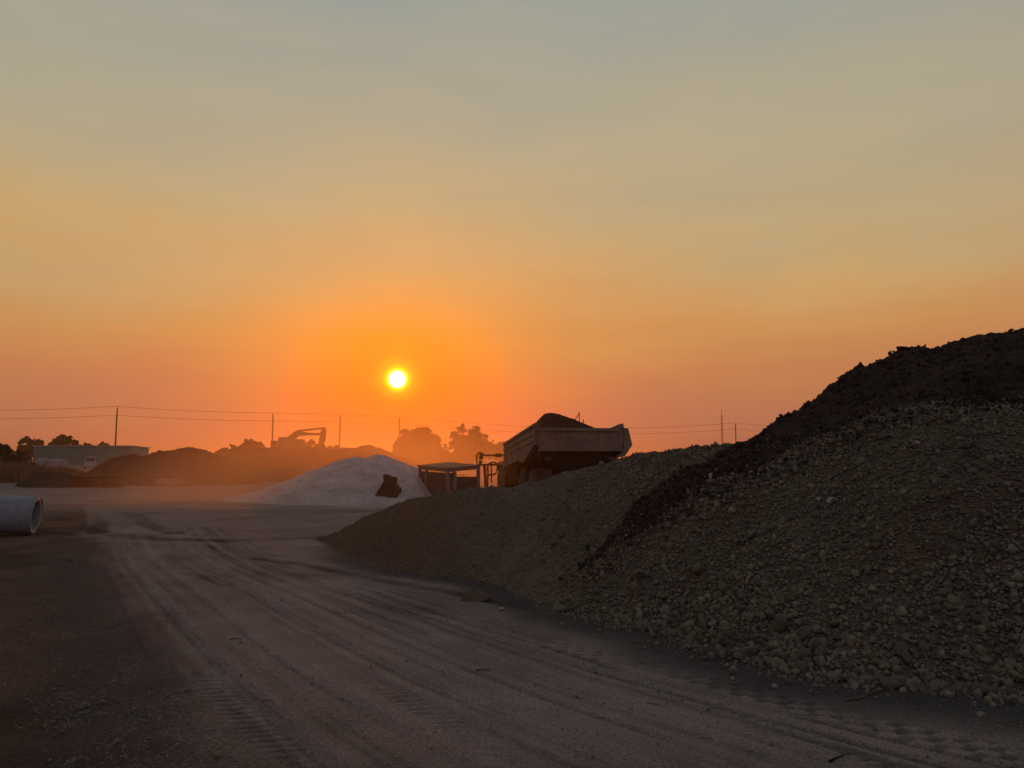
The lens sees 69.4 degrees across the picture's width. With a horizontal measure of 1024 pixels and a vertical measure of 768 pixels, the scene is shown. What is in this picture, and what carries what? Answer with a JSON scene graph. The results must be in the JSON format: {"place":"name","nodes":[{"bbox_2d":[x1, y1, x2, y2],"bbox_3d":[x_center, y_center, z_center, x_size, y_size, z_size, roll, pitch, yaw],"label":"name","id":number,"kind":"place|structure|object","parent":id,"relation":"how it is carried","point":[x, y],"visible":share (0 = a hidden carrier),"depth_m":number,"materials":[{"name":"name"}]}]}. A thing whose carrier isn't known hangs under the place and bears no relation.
{"place":"outdoors","nodes":[
{"label":"outdoors","id":0,"kind":"place"},
{"bbox_2d":[0,494,43,526],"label":"concrete pipe","id":1,"kind":"object","parent":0,"point":[42,503],"visible":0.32,"depth_m":17.92,"materials":[{"name":"grey concrete"}]},
{"bbox_2d":[33,458,51,466],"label":"tarp heap","id":2,"kind":"object","parent":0,"point":[41,461],"visible":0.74,"depth_m":82.78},
{"bbox_2d":[46,465,84,472],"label":"timber pile","id":3,"kind":"object","parent":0,"point":[79,469],"visible":0.36,"depth_m":77.14,"materials":[{"name":"brown wood"}]},
{"bbox_2d":[0,458,1023,767],"bbox_3d":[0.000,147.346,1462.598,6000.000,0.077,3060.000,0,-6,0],"label":"ground","id":4,"kind":"structure","parent":0,"point":[246,568],"depth_m":5.81,"materials":[{"name":"brown soil"}]},
{"bbox_2d":[0,443,16,463],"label":"edge bush","id":5,"kind":"object","parent":4,"relation":"on","point":[7,453],"visible":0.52,"depth_m":55.62,"materials":[{"name":"green plant"}]},
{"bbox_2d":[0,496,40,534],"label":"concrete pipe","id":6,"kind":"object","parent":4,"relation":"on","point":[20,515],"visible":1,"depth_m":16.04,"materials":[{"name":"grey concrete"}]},
{"bbox_2d":[10,449,34,467],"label":"verge bush","id":7,"kind":"object","parent":4,"relation":"on","point":[18,456],"visible":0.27,"depth_m":59.62,"materials":[{"name":"green plant"}]},
{"bbox_2d":[15,436,43,462],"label":"dark tree","id":8,"kind":"object","parent":4,"relation":"on","point":[27,448],"visible":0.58,"depth_m":153.96,"materials":[{"name":"green plant"}]},
{"bbox_2d":[0,456,86,482],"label":"dry weeds","id":9,"kind":"object","parent":4,"relation":"on","point":[14,472],"visible":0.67,"depth_m":50.18,"materials":[{"name":"brown plant"}]},
{"bbox_2d":[15,472,85,487],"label":"soil mound","id":10,"kind":"object","parent":4,"relation":"on","point":[49,480],"visible":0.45,"depth_m":42.71,"materials":[{"name":"brown soil"}]},
{"bbox_2d":[47,459,70,467],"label":"tarp heap","id":11,"kind":"object","parent":4,"relation":"on","point":[58,462],"visible":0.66,"depth_m":82.88,"materials":[{"name":"white plastic"}]},
{"bbox_2d":[48,434,79,444],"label":"dark tree","id":12,"kind":"object","parent":4,"relation":"on","point":[61,439],"visible":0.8,"depth_m":151.16,"materials":[{"name":"green plant"}]},
{"bbox_2d":[84,456,96,468],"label":"parked van","id":13,"kind":"object","parent":4,"relation":"on","point":[90,461],"visible":0.89,"depth_m":109.39,"materials":[{"name":"white paint"}]},
{"bbox_2d":[32,445,150,466],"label":"metal shed","id":14,"kind":"structure","parent":4,"relation":"on","point":[75,454],"depth_m":129.42,"materials":[{"name":"grey metal"}]},
{"bbox_2d":[67,476,125,486],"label":"board stack","id":15,"kind":"object","parent":4,"relation":"on","point":[104,481],"visible":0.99,"depth_m":42.38,"materials":[{"name":"brown wood"}]},
{"bbox_2d":[115,406,117,444],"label":"utility pole","id":16,"kind":"object","parent":4,"relation":"on","point":[116,425],"visible":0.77,"depth_m":139.79,"materials":[{"name":"brown wood"}]},
{"bbox_2d":[13,415,753,433],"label":"power line","id":17,"kind":"object","parent":16,"relation":"attached to","point":[300,421],"visible":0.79,"depth_m":148.04,"materials":[{"name":"black metal"}]},
{"bbox_2d":[39,406,763,427],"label":"power line","id":18,"kind":"object","parent":16,"relation":"attached to","point":[349,414],"visible":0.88,"depth_m":151.99,"materials":[{"name":"black metal"}]},
{"bbox_2d":[153,479,183,485],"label":"board bundle","id":19,"kind":"object","parent":4,"relation":"on","point":[173,482],"visible":0.96,"depth_m":44.03,"materials":[{"name":"brown wood"}]},
{"bbox_2d":[80,447,259,485],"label":"soil mound","id":20,"kind":"object","parent":4,"relation":"on","point":[193,466],"visible":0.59,"depth_m":46.97,"materials":[{"name":"brown soil"}]},
{"bbox_2d":[214,444,241,453],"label":"shrub","id":21,"kind":"object","parent":4,"relation":"on","point":[226,450],"visible":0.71,"depth_m":119.27,"materials":[{"name":"green plant"}]},
{"bbox_2d":[239,439,265,449],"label":"tree","id":22,"kind":"object","parent":4,"relation":"on","point":[250,444],"visible":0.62,"depth_m":121.35,"materials":[{"name":"green plant"}]},
{"bbox_2d":[272,414,273,440],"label":"utility pole","id":23,"kind":"object","parent":4,"relation":"on","point":[272,426],"visible":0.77,"depth_m":149.76,"materials":[{"name":"brown wood"}]},
{"bbox_2d":[305,439,341,449],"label":"shrub","id":24,"kind":"object","parent":4,"relation":"on","point":[310,442],"visible":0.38,"depth_m":117.43,"materials":[{"name":"green plant"}]},
{"bbox_2d":[220,454,431,504],"bbox_3d":[-8.535,4.016,31.839,13.930,1.956,11.760,0,-6,0],"label":"white pile","id":25,"kind":"object","parent":4,"relation":"on","point":[355,481],"visible":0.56,"depth_m":28.68,"materials":[{"name":"white sand"}]},
{"bbox_2d":[339,414,340,445],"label":"utility pole","id":26,"kind":"object","parent":4,"relation":"on","point":[339,429],"visible":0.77,"depth_m":155.81,"materials":[{"name":"brown wood"}]},
{"bbox_2d":[220,445,468,482],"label":"soil mound","id":27,"kind":"object","parent":4,"relation":"on","point":[273,464],"visible":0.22,"depth_m":53.81,"materials":[{"name":"brown soil"}]},
{"bbox_2d":[374,474,401,497],"bbox_3d":[-4.797,3.943,28.047,1.223,1.050,0.840,0,-6,0],"label":"excavator bucket","id":28,"kind":"object","parent":4,"relation":"on","point":[390,487],"visible":0.73,"depth_m":27.63,"materials":[{"name":"metal"}]},
{"bbox_2d":[392,426,453,464],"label":"round tree","id":29,"kind":"object","parent":4,"relation":"on","point":[422,446],"visible":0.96,"depth_m":148.37,"materials":[{"name":"green plant"}]},
{"bbox_2d":[417,462,481,494],"bbox_3d":[-2.489,3.798,28.632,1.380,1.514,3.592,3,-6,-24],"label":"steel frame box","id":30,"kind":"object","parent":4,"relation":"on","point":[438,482],"visible":0.73,"depth_m":27.33,"materials":[{"name":"grey metal"}]},
{"bbox_2d":[448,423,502,463],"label":"ragged tree","id":31,"kind":"object","parent":4,"relation":"on","point":[469,446],"visible":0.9,"depth_m":150.85,"materials":[{"name":"green plant"}]},
{"bbox_2d":[461,589,491,601],"bbox_3d":[-0.426,2.539,8.840,0.380,0.195,0.257,0,-6,0],"label":"clod","id":32,"kind":"object","parent":4,"relation":"on","point":[474,595],"visible":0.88,"depth_m":8.75,"materials":[{"name":"brown soil"}]},
{"bbox_2d":[492,440,504,461],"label":"tree","id":33,"kind":"object","parent":4,"relation":"on","point":[499,445],"visible":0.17,"depth_m":154.97,"materials":[{"name":"green plant"}]},
{"bbox_2d":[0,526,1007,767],"bbox_3d":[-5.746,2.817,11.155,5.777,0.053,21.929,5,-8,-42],"label":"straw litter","id":34,"kind":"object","parent":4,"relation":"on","point":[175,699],"visible":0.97,"depth_m":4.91,"materials":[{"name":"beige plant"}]},
{"bbox_2d":[0,533,1023,767],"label":"road grit","id":35,"kind":"object","parent":4,"relation":"on","point":[84,705],"visible":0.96,"depth_m":5.27,"materials":[{"name":"grey gravel"}]},
{"bbox_2d":[476,423,631,487],"bbox_3d":[1.287,3.367,31.498,4.198,3.000,9.414,2,-6,-15],"label":"dump truck","id":36,"kind":"object","parent":4,"relation":"on","point":[534,452],"visible":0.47,"depth_m":27.46,"materials":[{"name":"metal"}]},
{"bbox_2d":[536,413,593,427],"bbox_3d":[1.901,1.966,30.173,3.150,1.546,5.750,1,-6,-12],"label":"dirt load","id":37,"kind":"object","parent":36,"relation":"in","point":[549,420],"visible":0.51,"depth_m":28.82,"materials":[{"name":"soil"}]},
{"bbox_2d":[635,620,647,631],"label":"clod","id":38,"kind":"object","parent":4,"relation":"on","point":[640,625],"visible":0.93,"depth_m":7.28,"materials":[{"name":"brown soil"}]},
{"bbox_2d":[299,391,1023,728],"bbox_3d":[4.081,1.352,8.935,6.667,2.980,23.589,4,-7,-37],"label":"gravel heap","id":39,"kind":"object","parent":4,"relation":"on","point":[484,564],"visible":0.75,"depth_m":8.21,"materials":[{"name":"gravel"}]},
{"bbox_2d":[550,540,556,546],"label":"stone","id":40,"kind":"object","parent":39,"relation":"on","point":[553,542],"visible":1,"depth_m":9.96,"materials":[{"name":"grey stone"}]},
{"bbox_2d":[552,604,568,612],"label":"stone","id":41,"kind":"object","parent":39,"relation":"on","point":[560,608],"visible":0.88,"depth_m":8.10,"materials":[{"name":"stone"}]},
{"bbox_2d":[629,580,643,594],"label":"clod","id":42,"kind":"object","parent":39,"relation":"on","point":[635,585],"visible":0.96,"depth_m":7.92,"materials":[{"name":"brown soil"}]},
{"bbox_2d":[631,568,644,579],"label":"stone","id":43,"kind":"object","parent":39,"relation":"on","point":[638,573],"visible":0.95,"depth_m":8.09,"materials":[{"name":"stone"}]},
{"bbox_2d":[654,627,661,632],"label":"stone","id":44,"kind":"object","parent":39,"relation":"on","point":[657,629],"visible":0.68,"depth_m":7.21,"materials":[{"name":"stone"}]},
{"bbox_2d":[656,591,664,599],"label":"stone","id":45,"kind":"object","parent":39,"relation":"on","point":[659,594],"visible":0.94,"depth_m":7.68,"materials":[{"name":"stone"}]},
{"bbox_2d":[663,617,668,624],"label":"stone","id":46,"kind":"object","parent":39,"relation":"on","point":[665,619],"visible":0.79,"depth_m":7.31,"materials":[{"name":"grey stone"}]},
{"bbox_2d":[663,627,681,639],"bbox_3d":[1.536,2.375,6.996,0.191,0.114,0.173,0,-6,-2],"label":"clod","id":47,"kind":"object","parent":39,"relation":"on","point":[669,630],"visible":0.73,"depth_m":6.99,"materials":[{"name":"brown soil"}]},
{"bbox_2d":[693,563,702,575],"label":"stone","id":48,"kind":"object","parent":39,"relation":"on","point":[697,569],"visible":0.98,"depth_m":7.77,"materials":[{"name":"stone"}]},
{"bbox_2d":[706,479,715,484],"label":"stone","id":49,"kind":"object","parent":39,"relation":"on","point":[711,481],"visible":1,"depth_m":9.23,"materials":[{"name":"grey stone"}]},
{"bbox_2d":[711,634,726,644],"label":"clod","id":50,"kind":"object","parent":39,"relation":"on","point":[720,638],"visible":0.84,"depth_m":6.58,"materials":[{"name":"brown soil"}]},
{"bbox_2d":[718,582,730,595],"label":"stone","id":51,"kind":"object","parent":39,"relation":"on","point":[723,587],"visible":0.82,"depth_m":7.22,"materials":[{"name":"stone"}]},
{"bbox_2d":[736,589,743,599],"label":"stone","id":52,"kind":"object","parent":39,"relation":"on","point":[740,593],"visible":1,"depth_m":7.06,"materials":[{"name":"stone"}]},
{"bbox_2d":[739,644,757,655],"bbox_3d":[2.036,2.314,6.355,0.179,0.110,0.161,-31,-22,22],"label":"rock","id":53,"kind":"object","parent":39,"relation":"on","point":[750,650],"visible":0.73,"depth_m":6.30,"materials":[{"name":"stone"}]},
{"bbox_2d":[747,530,754,538],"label":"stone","id":54,"kind":"object","parent":39,"relation":"on","point":[751,534],"visible":0.95,"depth_m":7.93,"materials":[{"name":"grey stone"}]},
{"bbox_2d":[762,635,768,640],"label":"stone","id":55,"kind":"object","parent":39,"relation":"on","point":[765,637],"visible":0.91,"depth_m":6.42,"materials":[{"name":"grey stone"}]},
{"bbox_2d":[764,608,775,618],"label":"stone","id":56,"kind":"object","parent":39,"relation":"on","point":[770,613],"visible":0.95,"depth_m":6.65,"materials":[{"name":"grey stone"}]},
{"bbox_2d":[770,557,776,564],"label":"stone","id":57,"kind":"object","parent":39,"relation":"on","point":[773,560],"visible":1,"depth_m":7.30,"materials":[{"name":"grey stone"}]},
{"bbox_2d":[772,614,788,632],"bbox_3d":[2.354,2.108,6.504,0.149,0.198,0.128,-20,16,8],"label":"rock","id":58,"kind":"object","parent":39,"relation":"on","point":[780,623],"visible":0.98,"depth_m":6.45,"materials":[{"name":"grey stone"}]},
{"bbox_2d":[776,651,788,661],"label":"clod","id":59,"kind":"object","parent":39,"relation":"on","point":[782,655],"visible":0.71,"depth_m":6.12,"materials":[{"name":"brown soil"}]},
{"bbox_2d":[794,566,805,576],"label":"stone","id":60,"kind":"object","parent":39,"relation":"on","point":[799,570],"visible":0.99,"depth_m":7.01,"materials":[{"name":"stone"}]},
{"bbox_2d":[794,648,812,659],"bbox_3d":[2.383,2.225,6.050,0.147,0.139,0.145,1,-9,25],"label":"clod","id":61,"kind":"object","parent":39,"relation":"on","point":[802,653],"visible":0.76,"depth_m":6.02,"materials":[{"name":"brown soil"}]},
{"bbox_2d":[799,627,811,640],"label":"clod","id":62,"kind":"object","parent":39,"relation":"on","point":[806,633],"visible":0.97,"depth_m":6.23,"materials":[{"name":"brown soil"}]},
{"bbox_2d":[808,637,819,650],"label":"clod","id":63,"kind":"object","parent":39,"relation":"on","point":[813,643],"visible":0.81,"depth_m":6.06,"materials":[{"name":"brown soil"}]},
{"bbox_2d":[813,645,826,657],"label":"clod","id":64,"kind":"object","parent":39,"relation":"on","point":[819,650],"visible":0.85,"depth_m":5.99,"materials":[{"name":"brown soil"}]},
{"bbox_2d":[826,497,833,503],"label":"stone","id":65,"kind":"object","parent":39,"relation":"on","point":[829,499],"visible":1,"depth_m":7.80,"materials":[{"name":"stone"}]},
{"bbox_2d":[828,620,839,627],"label":"clod","id":66,"kind":"object","parent":39,"relation":"on","point":[834,623],"visible":1,"depth_m":6.20,"materials":[{"name":"brown soil"}]},
{"bbox_2d":[845,661,854,671],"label":"clod","id":67,"kind":"object","parent":39,"relation":"on","point":[849,666],"visible":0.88,"depth_m":5.77,"materials":[{"name":"brown soil"}]},
{"bbox_2d":[877,432,887,439],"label":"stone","id":68,"kind":"object","parent":39,"relation":"on","point":[883,435],"visible":1,"depth_m":8.36,"materials":[{"name":"grey stone"}]},
{"bbox_2d":[888,575,895,581],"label":"stone","id":69,"kind":"object","parent":39,"relation":"on","point":[891,578],"visible":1,"depth_m":6.46,"materials":[{"name":"stone"}]},
{"bbox_2d":[887,413,896,418],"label":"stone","id":70,"kind":"object","parent":39,"relation":"on","point":[891,415],"visible":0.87,"depth_m":8.68,"materials":[{"name":"grey stone"}]},
{"bbox_2d":[894,641,911,664],"bbox_3d":[3.040,2.094,5.739,0.119,0.169,0.167,-4,6,18],"label":"rock","id":71,"kind":"object","parent":39,"relation":"on","point":[901,650],"visible":0.99,"depth_m":5.72,"materials":[{"name":"stone"}]},
{"bbox_2d":[913,441,920,446],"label":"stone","id":72,"kind":"object","parent":39,"relation":"on","point":[917,443],"visible":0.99,"depth_m":7.90,"materials":[{"name":"stone"}]},
{"bbox_2d":[912,576,924,583],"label":"stone","id":73,"kind":"object","parent":39,"relation":"on","point":[916,579],"visible":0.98,"depth_m":6.32,"materials":[{"name":"grey stone"}]},
{"bbox_2d":[918,614,924,620],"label":"stone","id":74,"kind":"object","parent":39,"relation":"on","point":[921,617],"visible":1,"depth_m":5.99,"materials":[{"name":"grey stone"}]},
{"bbox_2d":[918,641,929,651],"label":"clod","id":75,"kind":"object","parent":39,"relation":"on","point":[924,646],"visible":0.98,"depth_m":5.72,"materials":[{"name":"brown soil"}]},
{"bbox_2d":[943,491,949,499],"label":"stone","id":76,"kind":"object","parent":39,"relation":"on","point":[946,495],"visible":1,"depth_m":7.02,"materials":[{"name":"stone"}]},
{"bbox_2d":[946,543,960,556],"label":"clod","id":77,"kind":"object","parent":39,"relation":"on","point":[952,548],"visible":0.97,"depth_m":6.47,"materials":[{"name":"brown soil"}]},
{"bbox_2d":[717,648,727,656],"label":"clod","id":78,"kind":"object","parent":4,"relation":"on","point":[725,650],"visible":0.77,"depth_m":6.38,"materials":[{"name":"brown soil"}]},
{"bbox_2d":[721,409,723,442],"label":"radio mast","id":79,"kind":"object","parent":4,"relation":"on","point":[721,424],"visible":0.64,"depth_m":259.68,"materials":[{"name":"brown metal"}]},
{"bbox_2d":[570,329,1023,577],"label":"soil heap","id":80,"kind":"object","parent":4,"relation":"on","point":[873,378],"visible":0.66,"depth_m":9.41,"materials":[{"name":"brown soil"}]},
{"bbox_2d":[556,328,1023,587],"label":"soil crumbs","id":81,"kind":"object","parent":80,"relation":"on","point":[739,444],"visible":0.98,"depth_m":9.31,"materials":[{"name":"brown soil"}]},
{"bbox_2d":[896,346,908,350],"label":"clod","id":82,"kind":"object","parent":80,"relation":"on","point":[900,347],"visible":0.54,"depth_m":10.92,"materials":[{"name":"brown soil"}]},
{"bbox_2d":[795,661,809,674],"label":"clod","id":83,"kind":"object","parent":4,"relation":"on","point":[801,666],"visible":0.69,"depth_m":5.83,"materials":[{"name":"brown soil"}]},
{"bbox_2d":[828,755,844,761],"bbox_3d":[1.835,2.116,4.179,0.139,0.014,0.014,4,-7,-34],"label":"stick","id":84,"kind":"object","parent":4,"relation":"on","point":[833,759],"visible":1,"depth_m":4.17,"materials":[{"name":"black wood"}]},
{"bbox_2d":[833,674,843,681],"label":"clod","id":85,"kind":"object","parent":4,"relation":"on","point":[839,678],"visible":0.95,"depth_m":5.63,"materials":[{"name":"brown soil"}]},
{"bbox_2d":[845,689,885,700],"bbox_3d":[2.545,2.225,5.282,0.447,0.023,0.053,3,-6,-28],"label":"stick","id":86,"kind":"object","parent":4,"relation":"on","point":[854,698],"visible":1,"depth_m":5.22,"materials":[{"name":"brown wood"}]},
{"bbox_2d":[879,675,900,689],"bbox_3d":[2.799,2.231,5.479,0.155,0.129,0.129,1,-6,-5],"label":"rock","id":87,"kind":"object","parent":4,"relation":"on","point":[887,682],"visible":0.85,"depth_m":5.44,"materials":[{"name":"stone"}]},
{"bbox_2d":[952,681,968,693],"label":"clod","id":88,"kind":"object","parent":4,"relation":"on","point":[957,687],"visible":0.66,"depth_m":5.36,"materials":[{"name":"brown soil"}]},
{"bbox_2d":[979,684,998,695],"bbox_3d":[3.426,2.217,5.313,0.130,0.111,0.107,4,-7,-34],"label":"clod","id":89,"kind":"object","parent":4,"relation":"on","point":[985,689],"visible":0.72,"depth_m":5.28,"materials":[{"name":"brown soil"}]},
{"bbox_2d":[0,0,1023,457],"label":"sky","id":90,"kind":"structure","parent":0,"point":[641,215],"materials":[{"name":"orange"}]},
{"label":"earth bank","id":91,"kind":"object","parent":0,"visible":0},
{"bbox_2d":[271,427,326,448],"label":"excavator","id":92,"kind":"object","parent":91,"relation":"on","point":[291,441],"visible":0.73,"depth_m":99.34,"materials":[{"name":"orange metal"}]}
]}

